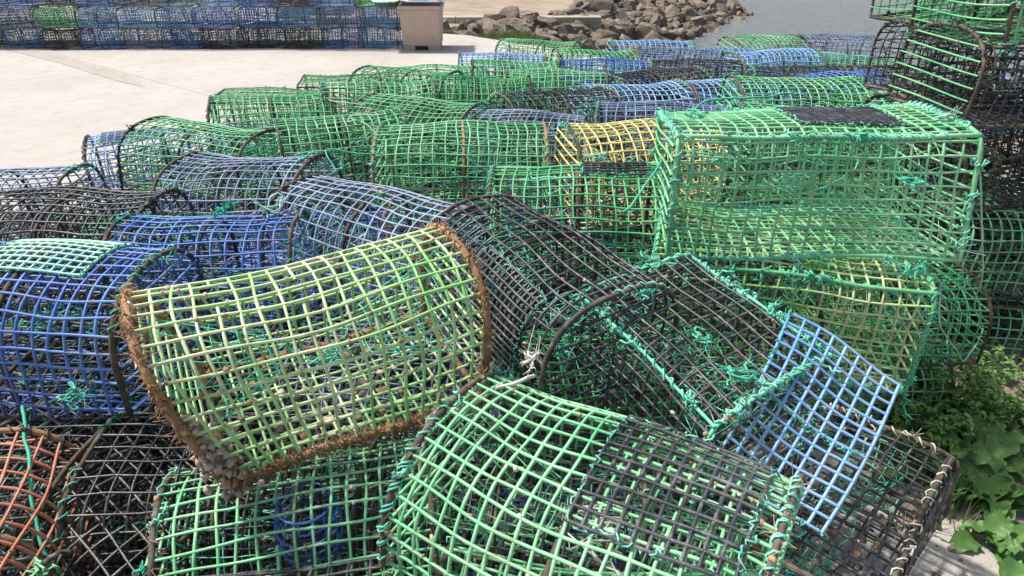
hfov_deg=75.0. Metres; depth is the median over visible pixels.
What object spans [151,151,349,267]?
lobster trap
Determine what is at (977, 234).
lobster trap
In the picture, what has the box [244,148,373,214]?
lobster trap
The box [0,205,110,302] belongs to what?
lobster trap
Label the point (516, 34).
grass tuft
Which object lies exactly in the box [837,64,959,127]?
lobster trap
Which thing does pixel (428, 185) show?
lobster trap
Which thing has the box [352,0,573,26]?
sand bank
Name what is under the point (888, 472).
broadleaf weed
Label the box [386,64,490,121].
lobster trap
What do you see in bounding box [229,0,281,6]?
lobster trap
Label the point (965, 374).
leafy weed
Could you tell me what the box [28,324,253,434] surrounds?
lobster trap
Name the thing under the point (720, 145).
lobster trap
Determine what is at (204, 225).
lobster trap
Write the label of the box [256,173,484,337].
lobster trap
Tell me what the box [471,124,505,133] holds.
loose rope
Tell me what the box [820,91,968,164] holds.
lobster trap
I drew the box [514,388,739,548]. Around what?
lobster trap
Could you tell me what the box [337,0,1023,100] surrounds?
water
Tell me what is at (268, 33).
lobster trap
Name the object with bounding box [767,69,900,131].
lobster trap
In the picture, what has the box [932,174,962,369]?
loose rope
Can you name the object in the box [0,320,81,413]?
lobster trap
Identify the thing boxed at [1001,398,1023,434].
broadleaf weed
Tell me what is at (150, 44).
lobster trap
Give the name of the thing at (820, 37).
lobster trap
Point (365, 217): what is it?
lobster trap
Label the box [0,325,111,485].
lobster trap
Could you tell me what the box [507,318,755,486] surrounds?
lobster trap
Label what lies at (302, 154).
loose rope
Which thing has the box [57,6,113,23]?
lobster trap
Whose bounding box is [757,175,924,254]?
lobster trap
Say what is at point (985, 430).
broadleaf weed
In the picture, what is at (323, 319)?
lobster trap
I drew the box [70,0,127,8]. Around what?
lobster trap
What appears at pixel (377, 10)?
lobster trap
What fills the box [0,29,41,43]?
lobster trap
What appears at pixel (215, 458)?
lobster trap
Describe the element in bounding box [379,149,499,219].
lobster trap
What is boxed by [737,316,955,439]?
lobster trap
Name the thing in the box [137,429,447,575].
lobster trap
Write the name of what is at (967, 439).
broadleaf weed
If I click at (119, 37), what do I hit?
lobster trap
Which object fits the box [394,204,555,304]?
lobster trap
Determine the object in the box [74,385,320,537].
lobster trap
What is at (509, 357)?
lobster trap
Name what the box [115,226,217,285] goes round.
lobster trap
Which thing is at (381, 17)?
lobster trap
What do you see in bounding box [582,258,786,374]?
lobster trap
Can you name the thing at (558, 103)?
lobster trap
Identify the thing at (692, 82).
lobster trap
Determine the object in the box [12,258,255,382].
lobster trap
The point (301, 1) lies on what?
lobster trap
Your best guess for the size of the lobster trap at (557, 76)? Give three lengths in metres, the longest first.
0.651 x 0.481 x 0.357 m
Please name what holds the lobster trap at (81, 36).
on the ground
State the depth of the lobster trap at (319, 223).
3.54 m
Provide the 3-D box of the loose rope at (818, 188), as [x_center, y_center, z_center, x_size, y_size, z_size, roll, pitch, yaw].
[1.086,-0.372,2.242,0.051,0.051,0.368,24,37,38]
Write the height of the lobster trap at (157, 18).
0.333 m
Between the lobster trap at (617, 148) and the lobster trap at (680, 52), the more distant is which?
the lobster trap at (680, 52)
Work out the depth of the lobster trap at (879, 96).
3.04 m
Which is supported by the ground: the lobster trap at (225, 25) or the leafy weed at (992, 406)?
the leafy weed at (992, 406)
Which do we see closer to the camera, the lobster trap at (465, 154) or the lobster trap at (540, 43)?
the lobster trap at (465, 154)
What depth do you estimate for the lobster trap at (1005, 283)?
3.02 m
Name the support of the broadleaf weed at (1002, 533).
on the ground
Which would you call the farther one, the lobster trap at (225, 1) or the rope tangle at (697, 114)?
the lobster trap at (225, 1)
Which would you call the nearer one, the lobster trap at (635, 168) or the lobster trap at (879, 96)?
the lobster trap at (635, 168)
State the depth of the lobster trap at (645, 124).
2.56 m
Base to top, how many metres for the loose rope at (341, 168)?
0.048 m
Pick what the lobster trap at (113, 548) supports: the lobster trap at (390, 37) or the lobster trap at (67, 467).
the lobster trap at (67, 467)
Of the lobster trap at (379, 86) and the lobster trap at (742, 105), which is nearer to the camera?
the lobster trap at (742, 105)
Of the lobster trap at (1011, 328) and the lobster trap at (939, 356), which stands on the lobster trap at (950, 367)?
the lobster trap at (939, 356)
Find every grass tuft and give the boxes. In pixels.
[473,26,542,45]
[558,14,589,27]
[870,447,993,542]
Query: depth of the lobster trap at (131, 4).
9.94 m
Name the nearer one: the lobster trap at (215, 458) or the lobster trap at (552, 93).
the lobster trap at (215, 458)
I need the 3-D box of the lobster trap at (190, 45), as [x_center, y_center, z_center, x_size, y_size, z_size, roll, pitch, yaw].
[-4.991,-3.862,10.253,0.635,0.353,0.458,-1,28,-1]
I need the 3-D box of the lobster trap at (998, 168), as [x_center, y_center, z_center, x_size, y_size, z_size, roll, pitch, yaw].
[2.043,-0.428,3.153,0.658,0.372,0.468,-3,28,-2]
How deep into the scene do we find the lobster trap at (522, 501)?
1.65 m
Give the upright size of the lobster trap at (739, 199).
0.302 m
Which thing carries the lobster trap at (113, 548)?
on the ground
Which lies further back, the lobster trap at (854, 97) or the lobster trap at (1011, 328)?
the lobster trap at (854, 97)
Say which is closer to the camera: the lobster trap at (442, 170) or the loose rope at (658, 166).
the loose rope at (658, 166)
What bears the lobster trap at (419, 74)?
on the lobster trap at (429, 140)
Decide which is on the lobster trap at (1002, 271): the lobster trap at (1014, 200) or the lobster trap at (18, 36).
the lobster trap at (1014, 200)
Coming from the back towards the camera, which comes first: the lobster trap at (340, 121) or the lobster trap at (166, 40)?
the lobster trap at (166, 40)
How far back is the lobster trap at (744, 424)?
2.33 m
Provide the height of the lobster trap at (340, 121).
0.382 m
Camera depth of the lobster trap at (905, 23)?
2.92 m
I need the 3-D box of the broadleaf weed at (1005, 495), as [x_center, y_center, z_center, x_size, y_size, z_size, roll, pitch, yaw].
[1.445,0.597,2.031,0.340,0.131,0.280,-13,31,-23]
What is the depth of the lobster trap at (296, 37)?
10.56 m
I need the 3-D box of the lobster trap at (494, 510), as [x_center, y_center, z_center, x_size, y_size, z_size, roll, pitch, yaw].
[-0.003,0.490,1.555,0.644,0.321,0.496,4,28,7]
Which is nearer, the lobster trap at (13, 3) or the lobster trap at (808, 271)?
the lobster trap at (808, 271)
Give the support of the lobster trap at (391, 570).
on the lobster trap
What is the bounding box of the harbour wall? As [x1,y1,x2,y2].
[301,15,601,29]
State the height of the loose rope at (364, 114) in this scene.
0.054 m
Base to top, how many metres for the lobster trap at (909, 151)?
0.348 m
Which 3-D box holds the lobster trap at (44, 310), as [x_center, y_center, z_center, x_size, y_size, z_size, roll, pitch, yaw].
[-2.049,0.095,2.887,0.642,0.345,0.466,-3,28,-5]
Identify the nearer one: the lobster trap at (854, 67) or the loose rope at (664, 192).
the loose rope at (664, 192)
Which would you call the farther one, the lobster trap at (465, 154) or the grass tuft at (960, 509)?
the lobster trap at (465, 154)
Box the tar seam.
[0,42,144,86]
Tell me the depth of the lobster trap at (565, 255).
3.16 m
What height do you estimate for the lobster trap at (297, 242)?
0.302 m
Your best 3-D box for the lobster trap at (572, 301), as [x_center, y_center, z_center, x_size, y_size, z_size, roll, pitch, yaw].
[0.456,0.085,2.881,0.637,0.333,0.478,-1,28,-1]
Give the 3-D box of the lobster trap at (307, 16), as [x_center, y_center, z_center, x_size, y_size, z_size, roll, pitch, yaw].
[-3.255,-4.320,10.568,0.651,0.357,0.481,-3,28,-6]
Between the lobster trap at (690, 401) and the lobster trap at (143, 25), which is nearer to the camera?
the lobster trap at (690, 401)
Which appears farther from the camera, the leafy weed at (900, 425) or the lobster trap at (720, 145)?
the lobster trap at (720, 145)
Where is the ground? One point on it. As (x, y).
(52, 112)
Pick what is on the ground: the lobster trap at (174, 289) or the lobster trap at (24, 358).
the lobster trap at (174, 289)
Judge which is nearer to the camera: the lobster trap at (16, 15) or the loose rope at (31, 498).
the loose rope at (31, 498)
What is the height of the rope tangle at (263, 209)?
0.086 m
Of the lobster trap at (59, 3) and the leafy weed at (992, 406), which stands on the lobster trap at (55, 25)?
the lobster trap at (59, 3)
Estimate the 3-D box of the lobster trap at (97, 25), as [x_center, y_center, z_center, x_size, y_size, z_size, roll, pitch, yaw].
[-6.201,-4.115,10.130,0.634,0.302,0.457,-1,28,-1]
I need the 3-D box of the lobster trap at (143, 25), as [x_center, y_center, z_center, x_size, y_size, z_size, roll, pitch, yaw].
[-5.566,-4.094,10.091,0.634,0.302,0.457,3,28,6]
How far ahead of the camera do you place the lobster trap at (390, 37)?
10.48 m
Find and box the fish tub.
[369,0,445,49]
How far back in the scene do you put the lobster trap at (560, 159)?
3.47 m
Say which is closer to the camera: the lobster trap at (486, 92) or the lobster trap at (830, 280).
the lobster trap at (830, 280)
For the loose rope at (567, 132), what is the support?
attached to the lobster trap at (645, 124)
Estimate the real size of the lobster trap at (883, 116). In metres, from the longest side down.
0.858 x 0.683 x 0.457 m
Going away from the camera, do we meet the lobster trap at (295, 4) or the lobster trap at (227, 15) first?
the lobster trap at (295, 4)
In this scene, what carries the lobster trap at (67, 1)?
on the lobster trap at (77, 11)
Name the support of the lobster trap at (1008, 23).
on the lobster trap at (972, 112)
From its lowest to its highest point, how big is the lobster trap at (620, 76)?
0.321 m
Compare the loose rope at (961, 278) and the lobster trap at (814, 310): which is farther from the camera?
the lobster trap at (814, 310)
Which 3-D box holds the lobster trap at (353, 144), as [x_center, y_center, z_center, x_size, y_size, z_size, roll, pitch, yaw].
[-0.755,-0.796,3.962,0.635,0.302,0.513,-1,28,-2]
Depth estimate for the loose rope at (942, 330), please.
1.97 m
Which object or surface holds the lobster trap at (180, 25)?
on the lobster trap at (190, 45)
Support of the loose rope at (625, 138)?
attached to the lobster trap at (645, 124)
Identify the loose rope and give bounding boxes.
[21,405,61,575]
[294,150,324,162]
[325,148,381,169]
[328,99,370,112]
[347,113,386,127]
[355,121,392,143]
[362,192,387,206]
[414,374,534,499]
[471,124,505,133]
[527,169,572,194]
[547,124,595,133]
[579,123,624,142]
[602,160,653,192]
[610,120,650,146]
[621,92,792,213]
[655,174,685,214]
[810,160,858,191]
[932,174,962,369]
[938,171,983,361]
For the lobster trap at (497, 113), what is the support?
on the lobster trap
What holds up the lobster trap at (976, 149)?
on the lobster trap
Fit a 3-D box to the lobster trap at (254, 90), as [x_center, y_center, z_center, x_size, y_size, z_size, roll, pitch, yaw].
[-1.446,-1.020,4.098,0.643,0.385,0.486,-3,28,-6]
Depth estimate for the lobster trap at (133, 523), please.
1.47 m
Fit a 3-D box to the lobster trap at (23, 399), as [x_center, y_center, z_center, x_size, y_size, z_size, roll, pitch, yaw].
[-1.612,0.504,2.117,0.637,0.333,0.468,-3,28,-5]
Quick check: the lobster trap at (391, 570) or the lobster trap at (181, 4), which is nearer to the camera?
the lobster trap at (391, 570)
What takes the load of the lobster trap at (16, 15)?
on the lobster trap at (18, 36)
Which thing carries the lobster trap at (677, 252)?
on the ground
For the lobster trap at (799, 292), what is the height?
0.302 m
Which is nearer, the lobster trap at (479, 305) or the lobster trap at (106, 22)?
the lobster trap at (479, 305)
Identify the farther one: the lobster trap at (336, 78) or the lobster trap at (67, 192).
the lobster trap at (336, 78)
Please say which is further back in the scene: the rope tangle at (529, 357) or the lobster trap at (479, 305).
the lobster trap at (479, 305)
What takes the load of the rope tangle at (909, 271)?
attached to the lobster trap at (883, 116)
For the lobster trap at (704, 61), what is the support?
on the ground
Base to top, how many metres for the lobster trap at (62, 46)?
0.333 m
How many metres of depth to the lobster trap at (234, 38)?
10.59 m
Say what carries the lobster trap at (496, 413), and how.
on the lobster trap at (436, 452)
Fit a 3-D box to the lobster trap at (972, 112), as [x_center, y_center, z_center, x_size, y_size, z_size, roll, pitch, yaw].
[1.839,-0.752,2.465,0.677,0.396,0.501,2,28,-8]
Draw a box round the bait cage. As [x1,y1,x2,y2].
[274,482,343,566]
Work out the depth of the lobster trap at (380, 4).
9.80 m
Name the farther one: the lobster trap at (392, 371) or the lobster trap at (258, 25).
the lobster trap at (258, 25)
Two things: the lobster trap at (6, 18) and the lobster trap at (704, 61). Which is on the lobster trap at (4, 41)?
the lobster trap at (6, 18)
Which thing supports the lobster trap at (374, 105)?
on the lobster trap
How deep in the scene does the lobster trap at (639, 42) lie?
5.19 m
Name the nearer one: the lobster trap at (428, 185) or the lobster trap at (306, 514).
the lobster trap at (306, 514)
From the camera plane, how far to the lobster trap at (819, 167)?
3.44 m
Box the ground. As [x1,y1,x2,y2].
[0,0,1023,575]
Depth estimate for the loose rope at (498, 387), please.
1.37 m
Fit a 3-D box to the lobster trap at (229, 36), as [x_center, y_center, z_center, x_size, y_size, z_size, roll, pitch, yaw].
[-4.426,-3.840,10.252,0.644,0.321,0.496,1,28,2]
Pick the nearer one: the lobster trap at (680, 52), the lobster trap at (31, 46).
the lobster trap at (680, 52)
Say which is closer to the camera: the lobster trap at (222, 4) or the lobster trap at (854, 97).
the lobster trap at (854, 97)
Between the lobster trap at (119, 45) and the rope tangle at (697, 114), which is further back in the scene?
the lobster trap at (119, 45)
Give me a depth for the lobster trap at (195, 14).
10.45 m
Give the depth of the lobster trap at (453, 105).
3.29 m
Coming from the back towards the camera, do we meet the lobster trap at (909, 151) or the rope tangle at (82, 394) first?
the lobster trap at (909, 151)
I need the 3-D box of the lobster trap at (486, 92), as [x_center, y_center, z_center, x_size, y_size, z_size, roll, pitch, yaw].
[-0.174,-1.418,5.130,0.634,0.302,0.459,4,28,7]
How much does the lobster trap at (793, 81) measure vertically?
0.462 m
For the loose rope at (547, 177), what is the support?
attached to the lobster trap at (635, 168)
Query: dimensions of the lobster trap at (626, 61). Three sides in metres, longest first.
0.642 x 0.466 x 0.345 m
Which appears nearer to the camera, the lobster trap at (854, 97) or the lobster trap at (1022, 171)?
the lobster trap at (1022, 171)
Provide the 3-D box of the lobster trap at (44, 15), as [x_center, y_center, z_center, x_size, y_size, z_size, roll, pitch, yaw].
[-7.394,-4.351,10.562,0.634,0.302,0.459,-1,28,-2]
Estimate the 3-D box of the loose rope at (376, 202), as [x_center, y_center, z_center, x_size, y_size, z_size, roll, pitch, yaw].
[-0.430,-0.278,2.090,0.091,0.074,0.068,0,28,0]
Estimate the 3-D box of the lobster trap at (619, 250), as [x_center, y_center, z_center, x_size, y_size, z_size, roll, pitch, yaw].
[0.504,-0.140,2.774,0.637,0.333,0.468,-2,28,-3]
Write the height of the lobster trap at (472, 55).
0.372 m
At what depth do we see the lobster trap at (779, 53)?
4.59 m
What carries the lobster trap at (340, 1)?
on the lobster trap at (341, 21)
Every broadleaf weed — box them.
[874,455,983,510]
[906,417,1023,480]
[921,376,1014,446]
[922,444,1023,521]
[939,407,1023,482]
[950,509,1023,575]
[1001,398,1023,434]
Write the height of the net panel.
0.329 m
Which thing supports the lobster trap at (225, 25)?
on the lobster trap at (229, 36)
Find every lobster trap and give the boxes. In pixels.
[0,0,45,5]
[0,6,17,27]
[0,6,34,23]
[0,6,47,29]
[0,25,60,48]
[0,29,21,47]
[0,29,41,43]
[0,162,113,272]
[0,186,205,320]
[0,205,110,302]
[0,238,214,428]
[0,260,73,366]
[0,261,113,358]
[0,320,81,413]
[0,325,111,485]
[0,383,114,521]
[0,385,274,575]
[0,411,162,575]
[0,424,119,575]
[0,494,181,574]
[0,549,89,575]
[10,0,56,2]
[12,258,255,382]
[14,321,294,480]
[16,6,73,24]
[22,24,78,44]
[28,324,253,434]
[31,0,89,6]
[31,6,91,29]
[39,28,96,49]
[46,0,98,6]
[53,398,378,575]
[54,23,109,44]
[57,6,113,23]
[59,173,233,259]
[67,211,256,309]
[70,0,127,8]
[73,270,261,360]
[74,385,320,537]
[75,6,131,28]
[78,28,135,49]
[81,119,251,221]
[90,0,136,2]
[92,6,146,23]
[97,24,150,44]
[97,491,380,575]
[100,209,323,358]
[102,218,500,501]
[112,0,166,6]
[115,116,297,206]
[115,147,269,219]
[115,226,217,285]
[116,6,171,28]
[123,27,178,48]
[130,0,166,2]
[131,6,183,24]
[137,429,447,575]
[139,28,190,43]
[147,0,202,6]
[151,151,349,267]
[154,6,208,27]
[160,25,213,48]
[166,0,214,2]
[170,23,222,43]
[171,3,222,23]
[191,6,245,30]
[195,0,246,6]
[197,28,248,48]
[198,254,417,379]
[201,552,405,575]
[205,3,254,23]
[205,89,339,165]
[208,0,248,2]
[210,85,326,155]
[211,23,260,43]
[213,174,368,254]
[214,230,363,300]
[215,126,342,187]
[223,315,412,430]
[226,210,395,310]
[227,270,389,365]
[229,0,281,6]
[237,6,289,30]
[237,27,285,48]
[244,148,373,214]
[246,3,294,24]
[248,0,289,2]
[248,26,294,43]
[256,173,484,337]
[260,311,507,478]
[261,198,381,263]
[269,0,319,9]
[269,110,370,163]
[272,105,417,208]
[275,7,324,28]
[279,27,328,48]
[281,0,323,2]
[283,7,326,23]
[284,26,328,43]
[286,390,509,536]
[296,71,400,132]
[308,0,356,7]
[318,7,364,28]
[319,77,441,139]
[320,0,361,3]
[320,6,365,23]
[321,27,366,48]
[322,23,367,43]
[324,134,437,184]
[344,92,495,176]
[346,406,653,575]
[348,65,468,125]
[350,177,492,258]
[352,96,443,144]
[354,0,399,8]
[355,7,400,30]
[356,223,494,276]
[357,27,402,48]
[360,0,404,3]
[362,2,402,23]
[366,24,402,44]
[367,358,815,575]
[369,120,563,233]
[374,196,472,263]
[377,113,474,166]
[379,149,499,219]
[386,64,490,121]
[390,484,653,575]
[392,248,592,370]
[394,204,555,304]
[400,264,540,353]
[411,191,680,431]
[415,320,592,432]
[421,73,532,138]
[435,536,763,575]
[439,125,552,187]
[445,85,525,125]
[454,94,542,144]
[454,109,588,200]
[457,51,547,103]
[470,59,564,108]
[480,159,674,293]
[487,84,623,160]
[493,230,623,304]
[494,38,582,84]
[499,147,619,214]
[502,68,609,122]
[502,174,640,253]
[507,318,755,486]
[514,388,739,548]
[536,83,613,127]
[541,267,699,358]
[549,48,642,94]
[551,127,666,182]
[553,118,732,238]
[556,57,653,107]
[556,212,725,304]
[560,251,842,525]
[566,78,696,156]
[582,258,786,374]
[588,100,734,196]
[591,66,714,123]
[596,318,785,442]
[606,39,696,83]
[618,146,743,210]
[619,226,761,308]
[629,45,728,98]
[629,177,779,258]
[640,200,939,423]
[645,58,747,106]
[646,100,989,274]
[649,129,769,181]
[667,78,798,131]
[693,47,785,97]
[694,272,865,360]
[701,403,960,575]
[710,215,891,307]
[713,34,811,76]
[714,47,826,95]
[716,72,880,174]
[725,99,903,209]
[728,153,876,215]
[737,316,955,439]
[740,64,851,105]
[753,129,873,188]
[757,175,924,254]
[760,230,904,300]
[760,252,993,377]
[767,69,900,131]
[780,47,873,103]
[787,33,885,76]
[804,52,907,103]
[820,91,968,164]
[831,212,1023,308]
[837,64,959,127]
[839,149,996,216]
[841,265,1023,365]
[853,131,998,190]
[854,81,1023,177]
[858,154,1023,239]
[863,18,1023,104]
[869,0,1023,23]
[869,232,1022,304]
[869,233,1023,348]
[876,174,1023,253]
[876,187,1023,295]
[883,101,1023,215]
[885,20,1023,140]
[889,76,1021,139]
[905,0,1023,56]
[984,254,1023,322]
[1012,137,1023,181]
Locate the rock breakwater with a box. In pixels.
[365,0,753,60]
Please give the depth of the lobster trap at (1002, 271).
2.57 m
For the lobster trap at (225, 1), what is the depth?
10.29 m
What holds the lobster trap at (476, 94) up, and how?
on the lobster trap at (480, 147)
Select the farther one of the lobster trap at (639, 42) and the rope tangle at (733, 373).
the lobster trap at (639, 42)
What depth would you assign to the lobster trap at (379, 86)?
3.64 m
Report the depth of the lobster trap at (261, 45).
10.18 m
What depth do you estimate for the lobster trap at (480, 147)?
3.82 m
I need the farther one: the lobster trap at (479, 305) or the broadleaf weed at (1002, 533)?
the lobster trap at (479, 305)
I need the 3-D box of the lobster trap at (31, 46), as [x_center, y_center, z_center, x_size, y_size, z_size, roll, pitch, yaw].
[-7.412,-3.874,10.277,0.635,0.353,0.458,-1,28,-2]
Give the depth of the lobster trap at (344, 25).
9.96 m
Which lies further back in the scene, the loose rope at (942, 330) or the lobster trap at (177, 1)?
the lobster trap at (177, 1)
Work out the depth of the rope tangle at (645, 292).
1.65 m
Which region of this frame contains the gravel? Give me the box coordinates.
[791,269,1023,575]
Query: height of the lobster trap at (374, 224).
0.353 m
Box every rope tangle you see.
[55,381,93,410]
[206,195,239,218]
[249,183,291,217]
[518,325,543,378]
[578,148,609,163]
[634,241,664,270]
[635,283,660,304]
[684,108,708,125]
[691,327,725,356]
[711,153,737,168]
[722,354,767,386]
[759,297,786,323]
[887,256,929,279]
[889,162,934,192]
[931,106,959,130]
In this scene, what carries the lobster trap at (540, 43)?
on the lobster trap
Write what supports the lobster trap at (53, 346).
on the lobster trap at (252, 411)
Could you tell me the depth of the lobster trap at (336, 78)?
4.39 m
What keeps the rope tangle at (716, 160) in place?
attached to the lobster trap at (883, 116)
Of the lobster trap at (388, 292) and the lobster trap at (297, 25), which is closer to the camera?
the lobster trap at (388, 292)
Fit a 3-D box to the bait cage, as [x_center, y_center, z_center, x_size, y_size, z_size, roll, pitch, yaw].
[-0.420,0.493,1.383,0.138,0.135,0.138,0,28,0]
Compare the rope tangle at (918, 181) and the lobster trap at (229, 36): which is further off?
the lobster trap at (229, 36)
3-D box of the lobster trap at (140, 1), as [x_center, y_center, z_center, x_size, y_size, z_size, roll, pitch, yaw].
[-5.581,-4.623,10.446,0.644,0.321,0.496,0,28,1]
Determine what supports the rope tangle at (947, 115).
attached to the lobster trap at (883, 116)
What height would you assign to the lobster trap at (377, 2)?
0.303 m
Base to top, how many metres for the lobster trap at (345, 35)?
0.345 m
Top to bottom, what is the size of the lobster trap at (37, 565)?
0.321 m
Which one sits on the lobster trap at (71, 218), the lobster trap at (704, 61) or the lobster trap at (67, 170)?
the lobster trap at (67, 170)
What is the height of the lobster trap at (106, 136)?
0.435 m
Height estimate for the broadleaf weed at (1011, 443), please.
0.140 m
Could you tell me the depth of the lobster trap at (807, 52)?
5.04 m
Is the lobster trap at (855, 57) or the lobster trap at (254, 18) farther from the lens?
the lobster trap at (254, 18)
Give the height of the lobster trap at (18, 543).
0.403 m
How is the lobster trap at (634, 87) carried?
on the lobster trap at (617, 148)
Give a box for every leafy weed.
[854,397,968,464]
[862,369,992,437]
[893,338,998,404]
[924,364,1023,426]
[950,339,1023,389]
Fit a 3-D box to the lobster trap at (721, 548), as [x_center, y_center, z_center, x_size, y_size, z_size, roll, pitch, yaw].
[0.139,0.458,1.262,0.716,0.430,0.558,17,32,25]
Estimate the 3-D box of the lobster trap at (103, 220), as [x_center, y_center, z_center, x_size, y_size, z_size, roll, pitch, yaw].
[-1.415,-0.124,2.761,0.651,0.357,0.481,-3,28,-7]
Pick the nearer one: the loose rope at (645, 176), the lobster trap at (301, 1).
the loose rope at (645, 176)
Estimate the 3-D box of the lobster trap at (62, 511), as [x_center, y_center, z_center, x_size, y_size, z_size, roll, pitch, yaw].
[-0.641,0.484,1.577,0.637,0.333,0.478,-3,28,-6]
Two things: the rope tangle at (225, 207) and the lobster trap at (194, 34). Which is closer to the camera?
the rope tangle at (225, 207)
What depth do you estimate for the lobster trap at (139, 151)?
3.41 m
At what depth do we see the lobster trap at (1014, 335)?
2.83 m
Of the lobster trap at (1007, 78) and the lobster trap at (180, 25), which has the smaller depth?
the lobster trap at (1007, 78)
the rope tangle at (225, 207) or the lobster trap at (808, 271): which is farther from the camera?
the lobster trap at (808, 271)
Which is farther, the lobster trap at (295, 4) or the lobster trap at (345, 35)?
the lobster trap at (345, 35)
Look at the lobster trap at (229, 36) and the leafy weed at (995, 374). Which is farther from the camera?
the lobster trap at (229, 36)
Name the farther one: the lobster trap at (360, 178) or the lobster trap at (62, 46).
the lobster trap at (62, 46)
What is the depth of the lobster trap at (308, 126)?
4.23 m
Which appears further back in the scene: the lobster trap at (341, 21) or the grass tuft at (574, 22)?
the grass tuft at (574, 22)
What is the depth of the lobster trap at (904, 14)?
2.94 m
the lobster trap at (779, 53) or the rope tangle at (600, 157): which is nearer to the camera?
the rope tangle at (600, 157)
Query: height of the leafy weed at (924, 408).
0.209 m
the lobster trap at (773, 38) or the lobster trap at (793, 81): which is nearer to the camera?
the lobster trap at (793, 81)
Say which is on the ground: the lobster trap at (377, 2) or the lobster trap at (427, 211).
the lobster trap at (427, 211)
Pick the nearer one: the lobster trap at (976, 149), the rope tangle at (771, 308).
the rope tangle at (771, 308)
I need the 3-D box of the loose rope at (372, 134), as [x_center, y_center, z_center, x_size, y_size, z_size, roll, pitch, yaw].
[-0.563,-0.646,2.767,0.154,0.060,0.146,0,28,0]
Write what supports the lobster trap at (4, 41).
on the ground
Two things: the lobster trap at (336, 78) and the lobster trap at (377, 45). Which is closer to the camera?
the lobster trap at (336, 78)
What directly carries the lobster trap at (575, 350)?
on the lobster trap at (426, 385)
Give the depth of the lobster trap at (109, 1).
10.38 m
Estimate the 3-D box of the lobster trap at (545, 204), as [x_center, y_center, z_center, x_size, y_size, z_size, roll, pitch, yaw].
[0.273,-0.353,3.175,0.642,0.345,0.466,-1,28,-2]
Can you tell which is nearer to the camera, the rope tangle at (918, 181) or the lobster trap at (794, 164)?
the rope tangle at (918, 181)
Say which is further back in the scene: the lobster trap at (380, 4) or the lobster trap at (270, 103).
the lobster trap at (380, 4)
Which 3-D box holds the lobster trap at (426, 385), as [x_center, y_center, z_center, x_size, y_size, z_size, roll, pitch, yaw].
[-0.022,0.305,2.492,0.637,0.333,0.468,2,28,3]
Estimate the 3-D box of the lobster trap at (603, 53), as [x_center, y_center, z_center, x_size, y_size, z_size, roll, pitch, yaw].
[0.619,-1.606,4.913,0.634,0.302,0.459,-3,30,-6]
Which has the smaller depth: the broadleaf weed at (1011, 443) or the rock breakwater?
the broadleaf weed at (1011, 443)
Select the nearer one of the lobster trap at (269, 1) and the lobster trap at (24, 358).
the lobster trap at (24, 358)
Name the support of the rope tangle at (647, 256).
attached to the lobster trap at (690, 401)
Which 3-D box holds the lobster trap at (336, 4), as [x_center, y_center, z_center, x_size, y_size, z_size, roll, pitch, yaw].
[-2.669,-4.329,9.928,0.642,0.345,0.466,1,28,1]
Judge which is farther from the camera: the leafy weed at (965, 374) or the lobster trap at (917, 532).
the leafy weed at (965, 374)
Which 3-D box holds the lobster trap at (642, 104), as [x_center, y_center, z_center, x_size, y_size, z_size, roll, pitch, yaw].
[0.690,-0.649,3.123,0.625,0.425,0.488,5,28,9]
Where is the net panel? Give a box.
[712,309,900,536]
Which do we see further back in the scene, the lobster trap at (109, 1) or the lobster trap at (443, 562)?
the lobster trap at (109, 1)
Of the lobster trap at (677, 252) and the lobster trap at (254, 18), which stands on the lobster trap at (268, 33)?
the lobster trap at (254, 18)
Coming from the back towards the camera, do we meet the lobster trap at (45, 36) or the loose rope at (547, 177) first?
the lobster trap at (45, 36)
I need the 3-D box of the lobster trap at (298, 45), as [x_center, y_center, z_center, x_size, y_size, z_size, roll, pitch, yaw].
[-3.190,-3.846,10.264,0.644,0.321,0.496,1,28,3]
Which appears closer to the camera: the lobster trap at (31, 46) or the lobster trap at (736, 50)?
the lobster trap at (736, 50)
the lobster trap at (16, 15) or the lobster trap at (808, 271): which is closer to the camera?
the lobster trap at (808, 271)
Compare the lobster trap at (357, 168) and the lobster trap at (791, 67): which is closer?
the lobster trap at (357, 168)
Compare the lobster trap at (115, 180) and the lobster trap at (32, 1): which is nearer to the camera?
the lobster trap at (115, 180)
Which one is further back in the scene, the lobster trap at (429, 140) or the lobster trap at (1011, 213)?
the lobster trap at (429, 140)
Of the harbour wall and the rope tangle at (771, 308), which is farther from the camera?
the harbour wall
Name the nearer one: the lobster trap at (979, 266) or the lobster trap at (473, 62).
the lobster trap at (979, 266)
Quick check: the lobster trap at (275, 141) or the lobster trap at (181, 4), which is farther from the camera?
the lobster trap at (181, 4)
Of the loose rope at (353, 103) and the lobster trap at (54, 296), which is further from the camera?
the loose rope at (353, 103)
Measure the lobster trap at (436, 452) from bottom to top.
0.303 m
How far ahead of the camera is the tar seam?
8.83 m
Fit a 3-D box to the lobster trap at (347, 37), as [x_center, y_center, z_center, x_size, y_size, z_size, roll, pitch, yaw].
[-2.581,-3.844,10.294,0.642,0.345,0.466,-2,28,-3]
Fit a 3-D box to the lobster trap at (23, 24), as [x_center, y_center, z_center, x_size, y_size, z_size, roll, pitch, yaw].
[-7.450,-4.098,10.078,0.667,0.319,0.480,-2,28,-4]
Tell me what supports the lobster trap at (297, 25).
on the lobster trap at (298, 45)
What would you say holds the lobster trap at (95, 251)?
on the lobster trap at (53, 346)

